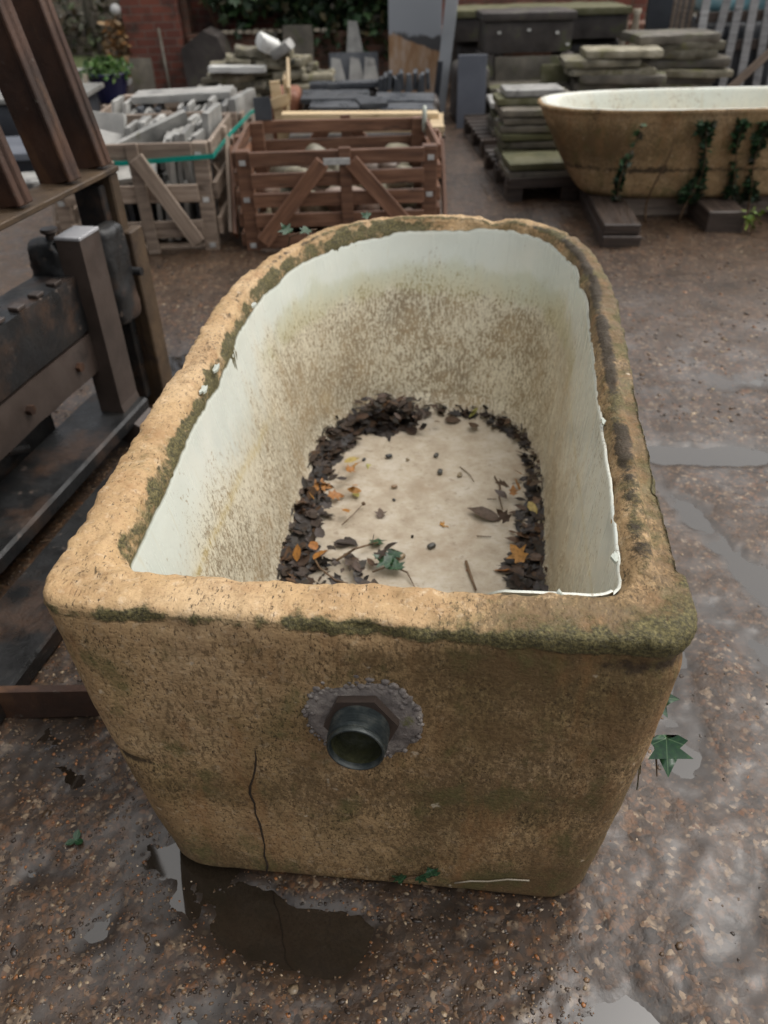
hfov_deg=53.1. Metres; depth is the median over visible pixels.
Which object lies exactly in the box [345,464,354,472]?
fallen leaf
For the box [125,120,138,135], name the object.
stone tile
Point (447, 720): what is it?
bathtub
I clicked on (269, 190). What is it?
broken stone
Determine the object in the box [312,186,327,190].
broken stone
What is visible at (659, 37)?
stone slab
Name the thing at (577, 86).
stone slab
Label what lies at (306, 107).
slate slab
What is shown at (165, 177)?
stone tile
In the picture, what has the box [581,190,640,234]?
timber skid
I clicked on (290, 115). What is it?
timber batten
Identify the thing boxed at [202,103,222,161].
stone tile
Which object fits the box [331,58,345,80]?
leaning slab
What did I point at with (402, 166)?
broken stone
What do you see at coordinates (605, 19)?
stone trough
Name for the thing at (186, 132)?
stone tile
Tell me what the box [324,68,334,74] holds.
walling stone
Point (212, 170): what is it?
stone tile
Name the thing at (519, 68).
stone slab
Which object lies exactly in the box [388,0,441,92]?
enamel panel
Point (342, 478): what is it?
fallen leaf
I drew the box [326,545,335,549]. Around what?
fallen leaf
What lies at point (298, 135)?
slate slab
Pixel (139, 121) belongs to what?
stone tile
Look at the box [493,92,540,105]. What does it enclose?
sandstone slab
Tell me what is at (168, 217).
stone tile
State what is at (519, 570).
fallen leaf
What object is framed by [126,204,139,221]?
stone tile
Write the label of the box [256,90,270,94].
walling stone
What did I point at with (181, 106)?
stone tile
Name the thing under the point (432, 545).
pebble
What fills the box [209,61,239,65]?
walling stone
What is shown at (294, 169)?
broken stone
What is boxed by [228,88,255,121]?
stone tile
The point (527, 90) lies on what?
sandstone slab
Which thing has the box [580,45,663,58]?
stone slab
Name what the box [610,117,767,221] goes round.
ivy
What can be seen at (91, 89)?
stone slab
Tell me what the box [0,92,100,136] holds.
stone slab
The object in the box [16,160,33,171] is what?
stone slab
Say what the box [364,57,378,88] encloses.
leaning slab
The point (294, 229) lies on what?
broken stone
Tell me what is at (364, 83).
slate slab
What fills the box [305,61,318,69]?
walling stone
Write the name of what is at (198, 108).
stone tile
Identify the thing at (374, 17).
ivy
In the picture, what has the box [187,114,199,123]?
stone tile
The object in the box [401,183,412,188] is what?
broken stone
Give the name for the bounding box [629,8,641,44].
baluster
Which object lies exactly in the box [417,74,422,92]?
roof slate
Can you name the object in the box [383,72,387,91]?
roof slate
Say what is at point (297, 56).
walling stone
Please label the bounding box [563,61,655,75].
stone slab
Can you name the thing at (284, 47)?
walling stone
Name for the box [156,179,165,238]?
stone tile
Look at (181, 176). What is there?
stone tile
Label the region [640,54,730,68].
stone slab
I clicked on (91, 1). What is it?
tree
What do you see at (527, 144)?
sandstone slab
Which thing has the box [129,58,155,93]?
leaning slab
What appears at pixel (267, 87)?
walling stone
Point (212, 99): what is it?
stone tile
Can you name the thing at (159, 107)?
stone tile
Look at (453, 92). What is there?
stone block
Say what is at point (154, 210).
stone tile
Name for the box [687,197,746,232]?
timber skid
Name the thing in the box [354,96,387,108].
flagstone
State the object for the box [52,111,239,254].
tile crate
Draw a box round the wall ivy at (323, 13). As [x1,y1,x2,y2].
[198,0,388,59]
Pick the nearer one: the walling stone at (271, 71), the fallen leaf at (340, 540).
the fallen leaf at (340, 540)
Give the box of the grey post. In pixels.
[434,60,442,97]
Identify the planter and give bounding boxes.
[88,70,127,103]
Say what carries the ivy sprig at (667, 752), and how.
attached to the bathtub at (447, 720)
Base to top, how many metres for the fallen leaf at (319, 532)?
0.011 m
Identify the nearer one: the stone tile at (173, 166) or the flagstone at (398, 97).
the stone tile at (173, 166)
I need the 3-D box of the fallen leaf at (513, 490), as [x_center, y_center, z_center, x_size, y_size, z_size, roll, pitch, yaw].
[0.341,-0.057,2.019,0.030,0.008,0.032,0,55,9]
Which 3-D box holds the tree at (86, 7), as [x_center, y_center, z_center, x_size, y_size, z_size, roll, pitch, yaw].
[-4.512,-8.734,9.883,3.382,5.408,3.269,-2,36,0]
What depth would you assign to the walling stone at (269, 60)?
6.71 m
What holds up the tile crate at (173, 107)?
on the ground
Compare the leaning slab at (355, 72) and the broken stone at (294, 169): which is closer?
the broken stone at (294, 169)
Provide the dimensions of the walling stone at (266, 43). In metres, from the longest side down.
0.197 x 0.140 x 0.128 m
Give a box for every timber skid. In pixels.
[578,189,641,247]
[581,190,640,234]
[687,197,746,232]
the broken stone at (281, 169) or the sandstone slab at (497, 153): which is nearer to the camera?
the broken stone at (281, 169)
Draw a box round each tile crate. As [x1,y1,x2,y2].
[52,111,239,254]
[100,91,254,202]
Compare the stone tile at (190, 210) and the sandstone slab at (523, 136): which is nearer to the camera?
the stone tile at (190, 210)
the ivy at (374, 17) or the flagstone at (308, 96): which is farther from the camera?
the ivy at (374, 17)
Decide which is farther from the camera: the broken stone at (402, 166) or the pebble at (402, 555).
the broken stone at (402, 166)
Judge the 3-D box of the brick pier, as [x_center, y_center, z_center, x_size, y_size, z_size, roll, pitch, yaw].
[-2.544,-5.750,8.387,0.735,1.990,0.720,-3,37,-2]
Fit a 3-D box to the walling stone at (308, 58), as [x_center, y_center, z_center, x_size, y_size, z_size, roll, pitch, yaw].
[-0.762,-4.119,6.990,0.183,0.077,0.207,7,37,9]
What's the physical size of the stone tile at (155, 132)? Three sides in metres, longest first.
0.628 x 0.204 x 0.043 m
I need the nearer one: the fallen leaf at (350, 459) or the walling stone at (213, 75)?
the fallen leaf at (350, 459)
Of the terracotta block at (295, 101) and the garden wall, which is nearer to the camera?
the terracotta block at (295, 101)
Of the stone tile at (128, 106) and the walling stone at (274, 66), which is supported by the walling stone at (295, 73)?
the walling stone at (274, 66)
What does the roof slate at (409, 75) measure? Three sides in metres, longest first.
0.206 x 0.121 x 0.038 m
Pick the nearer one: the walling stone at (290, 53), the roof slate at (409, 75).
the roof slate at (409, 75)
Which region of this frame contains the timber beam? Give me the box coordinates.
[623,196,767,215]
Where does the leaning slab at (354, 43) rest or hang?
on the ground
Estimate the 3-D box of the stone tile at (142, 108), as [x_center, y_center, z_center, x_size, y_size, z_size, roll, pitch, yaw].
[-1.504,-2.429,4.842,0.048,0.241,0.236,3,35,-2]
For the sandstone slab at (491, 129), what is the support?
on the pallet at (477, 134)
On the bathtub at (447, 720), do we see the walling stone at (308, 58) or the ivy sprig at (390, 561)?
the ivy sprig at (390, 561)
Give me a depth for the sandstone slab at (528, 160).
4.70 m
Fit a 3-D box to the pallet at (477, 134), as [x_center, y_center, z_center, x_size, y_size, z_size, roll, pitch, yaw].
[1.143,-2.975,6.057,0.900,0.148,1.022,-3,37,-2]
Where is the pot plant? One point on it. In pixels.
(108, 66)
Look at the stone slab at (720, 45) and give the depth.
6.47 m
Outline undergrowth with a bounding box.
[52,0,697,57]
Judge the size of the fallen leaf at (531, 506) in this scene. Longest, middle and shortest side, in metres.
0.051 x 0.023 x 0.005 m
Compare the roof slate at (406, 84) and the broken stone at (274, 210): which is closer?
the broken stone at (274, 210)
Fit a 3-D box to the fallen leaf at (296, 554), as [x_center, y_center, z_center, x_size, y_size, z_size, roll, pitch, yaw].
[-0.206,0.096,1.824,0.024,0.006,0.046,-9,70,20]
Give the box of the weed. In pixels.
[742,207,767,232]
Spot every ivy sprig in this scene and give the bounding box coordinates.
[278,211,370,246]
[368,538,414,586]
[389,866,439,883]
[636,694,692,789]
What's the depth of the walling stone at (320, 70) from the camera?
7.00 m
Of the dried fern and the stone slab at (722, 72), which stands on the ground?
the dried fern
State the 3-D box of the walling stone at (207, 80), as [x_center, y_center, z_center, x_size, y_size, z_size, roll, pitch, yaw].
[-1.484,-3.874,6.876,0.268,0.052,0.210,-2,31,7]
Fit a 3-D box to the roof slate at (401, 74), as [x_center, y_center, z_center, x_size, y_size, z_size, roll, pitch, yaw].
[0.141,-3.388,6.016,0.037,0.121,0.202,-6,39,5]
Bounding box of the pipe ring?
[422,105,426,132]
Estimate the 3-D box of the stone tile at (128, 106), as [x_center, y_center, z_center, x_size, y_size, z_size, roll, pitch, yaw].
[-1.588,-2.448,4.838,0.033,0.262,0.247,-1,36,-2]
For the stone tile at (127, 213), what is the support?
in the tile crate at (148, 187)
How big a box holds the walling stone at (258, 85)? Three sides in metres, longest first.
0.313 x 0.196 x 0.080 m
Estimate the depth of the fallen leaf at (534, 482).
2.03 m
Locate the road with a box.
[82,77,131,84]
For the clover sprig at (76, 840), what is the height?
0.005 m
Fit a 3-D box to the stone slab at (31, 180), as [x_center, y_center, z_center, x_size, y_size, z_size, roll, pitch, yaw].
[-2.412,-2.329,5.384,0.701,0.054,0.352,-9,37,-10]
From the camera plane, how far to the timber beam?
4.42 m
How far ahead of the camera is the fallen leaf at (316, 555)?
1.82 m
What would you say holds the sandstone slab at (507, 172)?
on the pallet at (561, 187)
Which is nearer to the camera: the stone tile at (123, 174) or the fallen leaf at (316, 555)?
the fallen leaf at (316, 555)
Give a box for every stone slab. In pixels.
[0,83,103,104]
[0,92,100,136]
[6,136,29,160]
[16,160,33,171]
[21,171,39,188]
[131,85,233,103]
[488,80,571,93]
[494,55,560,80]
[540,64,567,82]
[559,54,640,68]
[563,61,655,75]
[567,75,658,91]
[575,69,665,84]
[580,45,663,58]
[619,28,720,45]
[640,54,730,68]
[646,50,717,59]
[657,67,733,77]
[658,40,725,51]
[659,83,712,87]
[665,78,715,84]
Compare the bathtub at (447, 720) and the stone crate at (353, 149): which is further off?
the stone crate at (353, 149)
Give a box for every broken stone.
[255,188,280,192]
[260,212,296,233]
[269,166,293,187]
[271,207,278,212]
[280,187,292,192]
[284,166,306,171]
[299,190,328,212]
[305,143,335,169]
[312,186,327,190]
[317,168,333,187]
[325,186,363,211]
[355,204,380,210]
[364,163,379,168]
[379,163,399,168]
[385,143,408,165]
[386,183,407,188]
[396,165,411,167]
[399,187,416,208]
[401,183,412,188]
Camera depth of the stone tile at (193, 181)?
4.01 m
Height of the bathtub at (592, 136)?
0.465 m
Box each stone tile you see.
[93,111,126,135]
[100,129,132,183]
[110,109,187,143]
[111,96,124,112]
[116,163,156,184]
[123,98,135,113]
[124,204,130,221]
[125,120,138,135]
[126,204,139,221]
[130,105,139,113]
[137,104,149,113]
[138,116,145,129]
[140,115,151,127]
[144,104,153,113]
[148,107,154,113]
[148,118,159,168]
[150,203,157,220]
[153,114,165,169]
[155,103,164,112]
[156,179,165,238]
[157,170,164,182]
[163,131,171,183]
[163,170,168,183]
[165,180,174,240]
[166,128,178,183]
[174,127,184,183]
[177,103,184,110]
[179,124,193,183]
[183,180,196,219]
[186,99,196,111]
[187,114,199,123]
[187,132,195,183]
[191,128,204,180]
[193,105,201,111]
[193,116,200,131]
[195,119,211,163]
[196,202,200,218]
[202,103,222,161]
[208,95,218,107]
[211,164,217,215]
[222,98,229,112]
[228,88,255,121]
[253,97,271,120]
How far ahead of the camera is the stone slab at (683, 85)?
6.64 m
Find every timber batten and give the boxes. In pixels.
[281,110,438,119]
[310,122,444,132]
[430,113,442,135]
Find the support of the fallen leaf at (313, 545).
on the leaf litter
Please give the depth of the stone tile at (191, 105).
4.68 m
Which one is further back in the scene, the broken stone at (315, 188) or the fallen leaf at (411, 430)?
the broken stone at (315, 188)
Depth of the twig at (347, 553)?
1.83 m
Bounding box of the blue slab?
[456,54,486,128]
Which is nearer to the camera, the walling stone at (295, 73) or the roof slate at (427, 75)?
the roof slate at (427, 75)
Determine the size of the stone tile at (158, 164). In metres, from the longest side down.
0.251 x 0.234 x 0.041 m
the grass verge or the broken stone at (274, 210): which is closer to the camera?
the broken stone at (274, 210)
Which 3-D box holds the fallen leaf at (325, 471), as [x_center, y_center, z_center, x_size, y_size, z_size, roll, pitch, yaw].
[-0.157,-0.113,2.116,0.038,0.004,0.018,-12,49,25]
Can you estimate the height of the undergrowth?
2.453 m
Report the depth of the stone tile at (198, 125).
4.20 m
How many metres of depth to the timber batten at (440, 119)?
5.17 m
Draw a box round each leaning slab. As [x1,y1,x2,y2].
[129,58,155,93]
[256,32,276,38]
[282,25,313,60]
[329,52,378,79]
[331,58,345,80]
[347,20,362,51]
[349,57,363,79]
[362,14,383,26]
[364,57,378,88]
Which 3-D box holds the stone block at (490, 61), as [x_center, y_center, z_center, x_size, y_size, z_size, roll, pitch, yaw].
[0.922,-3.992,7.140,0.139,0.507,0.509,-2,36,0]
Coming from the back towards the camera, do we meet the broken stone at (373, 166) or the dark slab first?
the dark slab
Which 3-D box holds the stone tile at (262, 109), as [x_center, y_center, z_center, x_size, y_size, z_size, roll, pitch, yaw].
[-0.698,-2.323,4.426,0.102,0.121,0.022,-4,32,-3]
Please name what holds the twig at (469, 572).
on the bathtub at (447, 720)
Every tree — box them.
[82,0,96,34]
[82,0,103,54]
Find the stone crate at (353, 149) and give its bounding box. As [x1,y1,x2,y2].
[229,114,446,249]
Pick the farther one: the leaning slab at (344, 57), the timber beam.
the leaning slab at (344, 57)
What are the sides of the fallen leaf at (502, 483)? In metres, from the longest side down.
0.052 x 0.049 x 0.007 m
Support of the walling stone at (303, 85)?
on the walling stone
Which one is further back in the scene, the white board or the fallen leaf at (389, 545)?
the white board
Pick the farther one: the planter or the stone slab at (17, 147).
the planter
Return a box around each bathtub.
[43,214,697,896]
[537,86,767,197]
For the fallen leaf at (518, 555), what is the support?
on the leaf litter
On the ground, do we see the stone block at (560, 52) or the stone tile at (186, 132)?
the stone block at (560, 52)
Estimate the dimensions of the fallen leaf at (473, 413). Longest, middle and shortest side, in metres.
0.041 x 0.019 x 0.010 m
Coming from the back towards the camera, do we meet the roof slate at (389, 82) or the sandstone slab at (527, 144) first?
the roof slate at (389, 82)
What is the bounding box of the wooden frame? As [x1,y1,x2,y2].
[0,0,172,723]
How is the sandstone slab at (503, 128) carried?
on the sandstone slab at (523, 136)
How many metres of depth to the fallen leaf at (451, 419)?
2.36 m
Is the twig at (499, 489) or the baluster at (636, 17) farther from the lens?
the baluster at (636, 17)
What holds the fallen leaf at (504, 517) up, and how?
on the bathtub at (447, 720)
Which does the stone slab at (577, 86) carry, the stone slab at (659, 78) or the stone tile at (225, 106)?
the stone slab at (659, 78)
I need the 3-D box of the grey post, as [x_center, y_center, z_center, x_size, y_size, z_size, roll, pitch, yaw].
[0.484,-3.844,6.994,0.050,0.460,0.040,3,36,-4]
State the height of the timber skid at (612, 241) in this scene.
0.065 m
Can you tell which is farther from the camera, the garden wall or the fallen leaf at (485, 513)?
the garden wall
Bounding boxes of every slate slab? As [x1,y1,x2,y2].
[288,120,444,141]
[303,103,436,110]
[309,79,378,88]
[310,87,376,96]
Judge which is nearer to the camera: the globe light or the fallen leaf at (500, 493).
the fallen leaf at (500, 493)
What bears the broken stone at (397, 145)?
on the broken stone
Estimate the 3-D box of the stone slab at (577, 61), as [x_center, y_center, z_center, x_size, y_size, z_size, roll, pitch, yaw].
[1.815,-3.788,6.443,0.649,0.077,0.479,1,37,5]
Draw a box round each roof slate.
[378,76,382,91]
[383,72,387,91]
[387,70,392,89]
[391,75,398,91]
[396,73,400,91]
[399,69,404,90]
[405,76,409,92]
[406,73,412,91]
[413,68,417,89]
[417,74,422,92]
[420,72,424,91]
[425,68,429,89]
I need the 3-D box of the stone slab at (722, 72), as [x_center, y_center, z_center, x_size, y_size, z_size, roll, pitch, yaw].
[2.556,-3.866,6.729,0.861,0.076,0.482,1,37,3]
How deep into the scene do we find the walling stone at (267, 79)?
6.82 m
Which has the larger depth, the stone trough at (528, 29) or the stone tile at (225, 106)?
the stone trough at (528, 29)
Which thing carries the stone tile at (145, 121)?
in the tile crate at (148, 187)
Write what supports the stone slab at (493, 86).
on the stone block
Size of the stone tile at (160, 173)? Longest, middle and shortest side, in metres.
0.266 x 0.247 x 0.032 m
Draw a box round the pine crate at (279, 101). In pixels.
[269,57,290,138]
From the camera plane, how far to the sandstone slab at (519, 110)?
4.83 m
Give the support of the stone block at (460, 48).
on the ground
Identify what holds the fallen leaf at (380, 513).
on the bathtub at (447, 720)
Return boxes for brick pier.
[119,0,194,88]
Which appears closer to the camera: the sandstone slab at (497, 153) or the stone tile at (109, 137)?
the stone tile at (109, 137)
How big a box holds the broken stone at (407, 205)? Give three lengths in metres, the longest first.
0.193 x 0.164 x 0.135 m
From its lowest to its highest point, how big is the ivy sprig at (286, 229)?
0.099 m
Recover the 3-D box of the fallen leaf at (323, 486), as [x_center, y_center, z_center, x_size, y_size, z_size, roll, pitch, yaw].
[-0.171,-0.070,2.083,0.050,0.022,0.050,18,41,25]
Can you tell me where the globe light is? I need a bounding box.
[110,4,122,20]
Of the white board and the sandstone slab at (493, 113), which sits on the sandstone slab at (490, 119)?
the sandstone slab at (493, 113)
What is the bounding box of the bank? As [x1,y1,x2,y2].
[52,0,696,55]
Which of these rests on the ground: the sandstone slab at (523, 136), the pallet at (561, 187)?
the pallet at (561, 187)
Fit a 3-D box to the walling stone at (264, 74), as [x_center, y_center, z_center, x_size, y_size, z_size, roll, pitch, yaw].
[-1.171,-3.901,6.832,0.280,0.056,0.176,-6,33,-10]
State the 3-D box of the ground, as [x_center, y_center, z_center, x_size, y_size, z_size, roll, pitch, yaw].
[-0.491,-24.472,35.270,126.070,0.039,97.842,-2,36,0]
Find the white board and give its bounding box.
[439,0,457,112]
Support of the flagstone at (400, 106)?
on the slate slab at (306, 107)
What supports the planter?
on the ground
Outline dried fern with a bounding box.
[97,16,131,91]
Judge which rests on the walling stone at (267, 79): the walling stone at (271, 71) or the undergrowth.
the walling stone at (271, 71)
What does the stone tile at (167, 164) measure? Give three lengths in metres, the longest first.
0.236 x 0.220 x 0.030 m
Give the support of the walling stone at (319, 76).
on the walling stone at (303, 85)
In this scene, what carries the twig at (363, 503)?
on the bathtub at (447, 720)
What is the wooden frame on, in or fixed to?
on the ground
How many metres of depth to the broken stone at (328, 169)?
4.31 m
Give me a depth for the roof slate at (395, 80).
5.98 m
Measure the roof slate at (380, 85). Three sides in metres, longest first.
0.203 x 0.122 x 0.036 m
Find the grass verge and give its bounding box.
[73,55,129,67]
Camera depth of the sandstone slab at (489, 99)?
5.75 m
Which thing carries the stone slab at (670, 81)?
on the stone slab at (683, 85)
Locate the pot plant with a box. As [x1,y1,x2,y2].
[78,54,132,83]
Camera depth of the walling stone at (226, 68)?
6.60 m
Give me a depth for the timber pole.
8.36 m
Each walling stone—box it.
[201,76,228,83]
[208,64,266,72]
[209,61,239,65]
[210,73,236,77]
[219,73,256,85]
[225,53,250,64]
[232,80,266,89]
[234,44,269,58]
[237,71,267,76]
[237,90,264,96]
[249,57,277,62]
[252,46,293,57]
[255,32,279,54]
[255,76,272,83]
[256,61,290,70]
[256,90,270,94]
[265,80,297,91]
[267,69,276,75]
[271,38,294,59]
[272,67,306,82]
[278,55,302,61]
[279,57,305,68]
[291,79,334,91]
[294,54,312,63]
[299,72,333,81]
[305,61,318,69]
[305,67,312,72]
[310,69,324,72]
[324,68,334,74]
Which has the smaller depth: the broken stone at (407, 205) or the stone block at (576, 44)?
the broken stone at (407, 205)
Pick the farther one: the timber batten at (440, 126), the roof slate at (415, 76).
the roof slate at (415, 76)
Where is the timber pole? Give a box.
[157,28,170,88]
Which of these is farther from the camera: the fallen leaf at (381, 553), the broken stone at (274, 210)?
the broken stone at (274, 210)
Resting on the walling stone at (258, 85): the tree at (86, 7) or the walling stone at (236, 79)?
the walling stone at (236, 79)
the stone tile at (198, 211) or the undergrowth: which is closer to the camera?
the stone tile at (198, 211)
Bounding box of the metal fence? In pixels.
[669,0,767,86]
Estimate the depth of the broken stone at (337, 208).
4.02 m
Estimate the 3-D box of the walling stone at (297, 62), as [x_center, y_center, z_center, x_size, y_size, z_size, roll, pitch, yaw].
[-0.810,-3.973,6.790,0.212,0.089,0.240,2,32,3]
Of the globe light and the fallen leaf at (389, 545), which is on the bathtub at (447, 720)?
the fallen leaf at (389, 545)
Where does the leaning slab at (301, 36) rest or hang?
on the ground
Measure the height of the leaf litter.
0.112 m
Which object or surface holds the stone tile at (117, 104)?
in the tile crate at (173, 107)
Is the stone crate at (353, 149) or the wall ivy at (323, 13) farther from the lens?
the wall ivy at (323, 13)
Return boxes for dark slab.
[644,0,690,29]
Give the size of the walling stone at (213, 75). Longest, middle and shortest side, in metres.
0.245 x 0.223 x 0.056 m
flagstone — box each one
[301,89,369,103]
[309,100,359,110]
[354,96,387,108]
[376,92,433,102]
[380,102,433,110]
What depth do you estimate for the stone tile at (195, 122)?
4.22 m
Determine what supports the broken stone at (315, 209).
on the broken stone
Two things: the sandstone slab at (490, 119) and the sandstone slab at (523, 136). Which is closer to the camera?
the sandstone slab at (523, 136)
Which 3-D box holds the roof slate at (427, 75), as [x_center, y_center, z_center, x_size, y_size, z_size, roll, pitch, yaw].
[0.342,-3.391,6.015,0.038,0.122,0.198,-3,38,7]
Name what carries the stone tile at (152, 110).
in the tile crate at (173, 107)
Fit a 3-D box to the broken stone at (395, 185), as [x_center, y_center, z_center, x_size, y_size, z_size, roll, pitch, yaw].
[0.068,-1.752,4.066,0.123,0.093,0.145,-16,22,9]
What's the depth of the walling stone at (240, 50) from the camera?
6.64 m
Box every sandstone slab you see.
[486,94,494,107]
[486,115,494,127]
[487,122,494,135]
[490,108,498,118]
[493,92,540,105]
[494,103,543,116]
[494,118,549,132]
[494,125,552,140]
[494,148,501,160]
[495,134,555,148]
[497,141,557,154]
[498,112,546,124]
[499,160,569,177]
[500,83,564,96]
[502,151,565,170]
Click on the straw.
(490, 880)
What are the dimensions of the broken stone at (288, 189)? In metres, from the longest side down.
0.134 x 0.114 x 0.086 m
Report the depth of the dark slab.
7.62 m
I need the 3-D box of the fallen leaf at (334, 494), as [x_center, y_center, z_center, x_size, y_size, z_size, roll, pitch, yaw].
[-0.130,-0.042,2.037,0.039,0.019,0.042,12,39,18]
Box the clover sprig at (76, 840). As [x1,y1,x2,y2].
[65,830,82,844]
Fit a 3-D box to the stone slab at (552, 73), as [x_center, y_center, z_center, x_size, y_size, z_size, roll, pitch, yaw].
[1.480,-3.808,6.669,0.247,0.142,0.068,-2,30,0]
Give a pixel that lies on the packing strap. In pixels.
(193, 157)
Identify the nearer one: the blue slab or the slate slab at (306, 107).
the slate slab at (306, 107)
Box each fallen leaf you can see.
[292,543,300,560]
[308,541,317,549]
[312,478,333,490]
[312,550,328,559]
[314,528,324,537]
[321,469,331,473]
[321,501,332,508]
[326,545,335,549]
[328,489,343,499]
[334,539,352,545]
[336,476,346,479]
[337,537,357,545]
[344,457,358,462]
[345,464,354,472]
[347,486,360,492]
[373,547,388,558]
[374,508,386,517]
[384,542,397,548]
[406,427,416,434]
[445,416,460,422]
[468,506,500,520]
[469,407,477,416]
[469,422,478,427]
[495,479,510,488]
[495,490,506,497]
[496,509,511,523]
[506,544,527,562]
[508,485,517,495]
[509,567,523,576]
[526,566,533,577]
[527,501,537,513]
[529,480,540,485]
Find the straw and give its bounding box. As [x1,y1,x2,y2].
[454,879,528,883]
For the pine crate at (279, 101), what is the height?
0.683 m
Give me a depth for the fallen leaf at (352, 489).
2.04 m
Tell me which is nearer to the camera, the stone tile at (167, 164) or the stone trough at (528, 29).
the stone tile at (167, 164)
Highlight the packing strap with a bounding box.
[113,109,253,165]
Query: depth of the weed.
4.11 m
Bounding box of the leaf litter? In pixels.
[277,392,548,590]
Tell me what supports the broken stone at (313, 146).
on the broken stone at (328, 169)
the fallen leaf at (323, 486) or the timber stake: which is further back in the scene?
the timber stake
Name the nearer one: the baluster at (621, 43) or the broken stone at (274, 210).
the broken stone at (274, 210)
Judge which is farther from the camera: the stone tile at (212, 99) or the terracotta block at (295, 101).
the terracotta block at (295, 101)
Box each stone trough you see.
[453,1,632,41]
[476,7,577,53]
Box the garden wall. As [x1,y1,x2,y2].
[180,0,646,87]
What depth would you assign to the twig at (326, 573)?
1.76 m
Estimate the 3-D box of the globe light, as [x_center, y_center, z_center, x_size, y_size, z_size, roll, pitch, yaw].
[-2.880,-5.380,8.275,0.114,0.167,0.143,-2,36,0]
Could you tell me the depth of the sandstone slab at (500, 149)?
4.96 m
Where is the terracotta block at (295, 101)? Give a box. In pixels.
[270,85,302,138]
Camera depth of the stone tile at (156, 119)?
4.27 m
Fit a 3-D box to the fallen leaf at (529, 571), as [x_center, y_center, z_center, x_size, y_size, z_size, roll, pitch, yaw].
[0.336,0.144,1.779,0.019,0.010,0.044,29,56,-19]
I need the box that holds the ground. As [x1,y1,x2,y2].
[0,82,767,1023]
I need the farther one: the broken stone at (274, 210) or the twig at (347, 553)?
the broken stone at (274, 210)
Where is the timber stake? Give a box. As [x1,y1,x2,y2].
[82,74,87,82]
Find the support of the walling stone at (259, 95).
on the walling stone
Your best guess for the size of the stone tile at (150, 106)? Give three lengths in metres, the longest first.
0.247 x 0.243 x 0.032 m
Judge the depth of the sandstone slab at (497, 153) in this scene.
5.13 m
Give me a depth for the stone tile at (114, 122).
4.25 m
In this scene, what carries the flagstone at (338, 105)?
on the slate slab at (306, 107)
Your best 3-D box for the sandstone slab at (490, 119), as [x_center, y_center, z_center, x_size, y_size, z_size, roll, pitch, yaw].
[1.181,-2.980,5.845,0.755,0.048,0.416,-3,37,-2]
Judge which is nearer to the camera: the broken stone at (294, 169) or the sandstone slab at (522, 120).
the broken stone at (294, 169)
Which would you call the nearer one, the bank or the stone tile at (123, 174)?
the stone tile at (123, 174)
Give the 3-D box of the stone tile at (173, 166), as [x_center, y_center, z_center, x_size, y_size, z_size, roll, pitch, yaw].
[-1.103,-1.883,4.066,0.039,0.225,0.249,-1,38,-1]
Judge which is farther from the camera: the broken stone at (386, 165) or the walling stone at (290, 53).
the walling stone at (290, 53)
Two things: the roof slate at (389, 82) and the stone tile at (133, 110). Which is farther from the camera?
the roof slate at (389, 82)
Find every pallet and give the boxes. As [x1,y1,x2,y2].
[463,114,496,158]
[483,146,577,201]
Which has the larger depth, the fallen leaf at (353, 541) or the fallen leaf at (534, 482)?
the fallen leaf at (534, 482)
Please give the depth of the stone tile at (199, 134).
4.02 m
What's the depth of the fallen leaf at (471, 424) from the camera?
2.32 m
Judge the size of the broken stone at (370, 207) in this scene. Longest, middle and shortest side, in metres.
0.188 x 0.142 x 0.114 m
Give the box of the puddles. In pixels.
[15,354,767,1023]
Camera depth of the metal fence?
6.91 m
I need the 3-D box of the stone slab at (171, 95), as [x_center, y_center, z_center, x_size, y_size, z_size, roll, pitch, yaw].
[-1.265,-2.642,4.862,0.620,0.050,0.271,-4,38,-2]
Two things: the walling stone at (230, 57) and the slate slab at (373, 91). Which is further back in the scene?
the walling stone at (230, 57)
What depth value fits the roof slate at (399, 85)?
5.96 m
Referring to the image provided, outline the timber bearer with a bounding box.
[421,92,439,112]
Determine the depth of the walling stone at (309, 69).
6.77 m
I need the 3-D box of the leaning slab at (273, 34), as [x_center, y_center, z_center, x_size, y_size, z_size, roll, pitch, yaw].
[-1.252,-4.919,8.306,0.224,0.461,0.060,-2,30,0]
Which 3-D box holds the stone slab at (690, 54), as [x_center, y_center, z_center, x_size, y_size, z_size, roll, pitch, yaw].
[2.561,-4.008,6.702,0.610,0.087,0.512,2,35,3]
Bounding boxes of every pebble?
[397,553,405,559]
[427,542,435,549]
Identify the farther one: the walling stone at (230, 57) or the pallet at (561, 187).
the walling stone at (230, 57)
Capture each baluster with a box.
[618,13,629,45]
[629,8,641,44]
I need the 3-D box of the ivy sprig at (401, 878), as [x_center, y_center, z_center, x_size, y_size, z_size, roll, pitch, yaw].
[0.050,0.601,1.269,0.088,0.066,0.012,4,37,8]
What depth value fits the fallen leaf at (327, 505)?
1.97 m
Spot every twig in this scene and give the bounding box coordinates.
[315,559,347,583]
[336,542,377,561]
[342,501,365,524]
[464,560,476,590]
[494,476,502,509]
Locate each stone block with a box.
[449,60,489,122]
[450,41,502,78]
[476,50,493,105]
[551,51,572,54]
[570,38,617,53]
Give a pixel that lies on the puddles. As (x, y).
(257, 924)

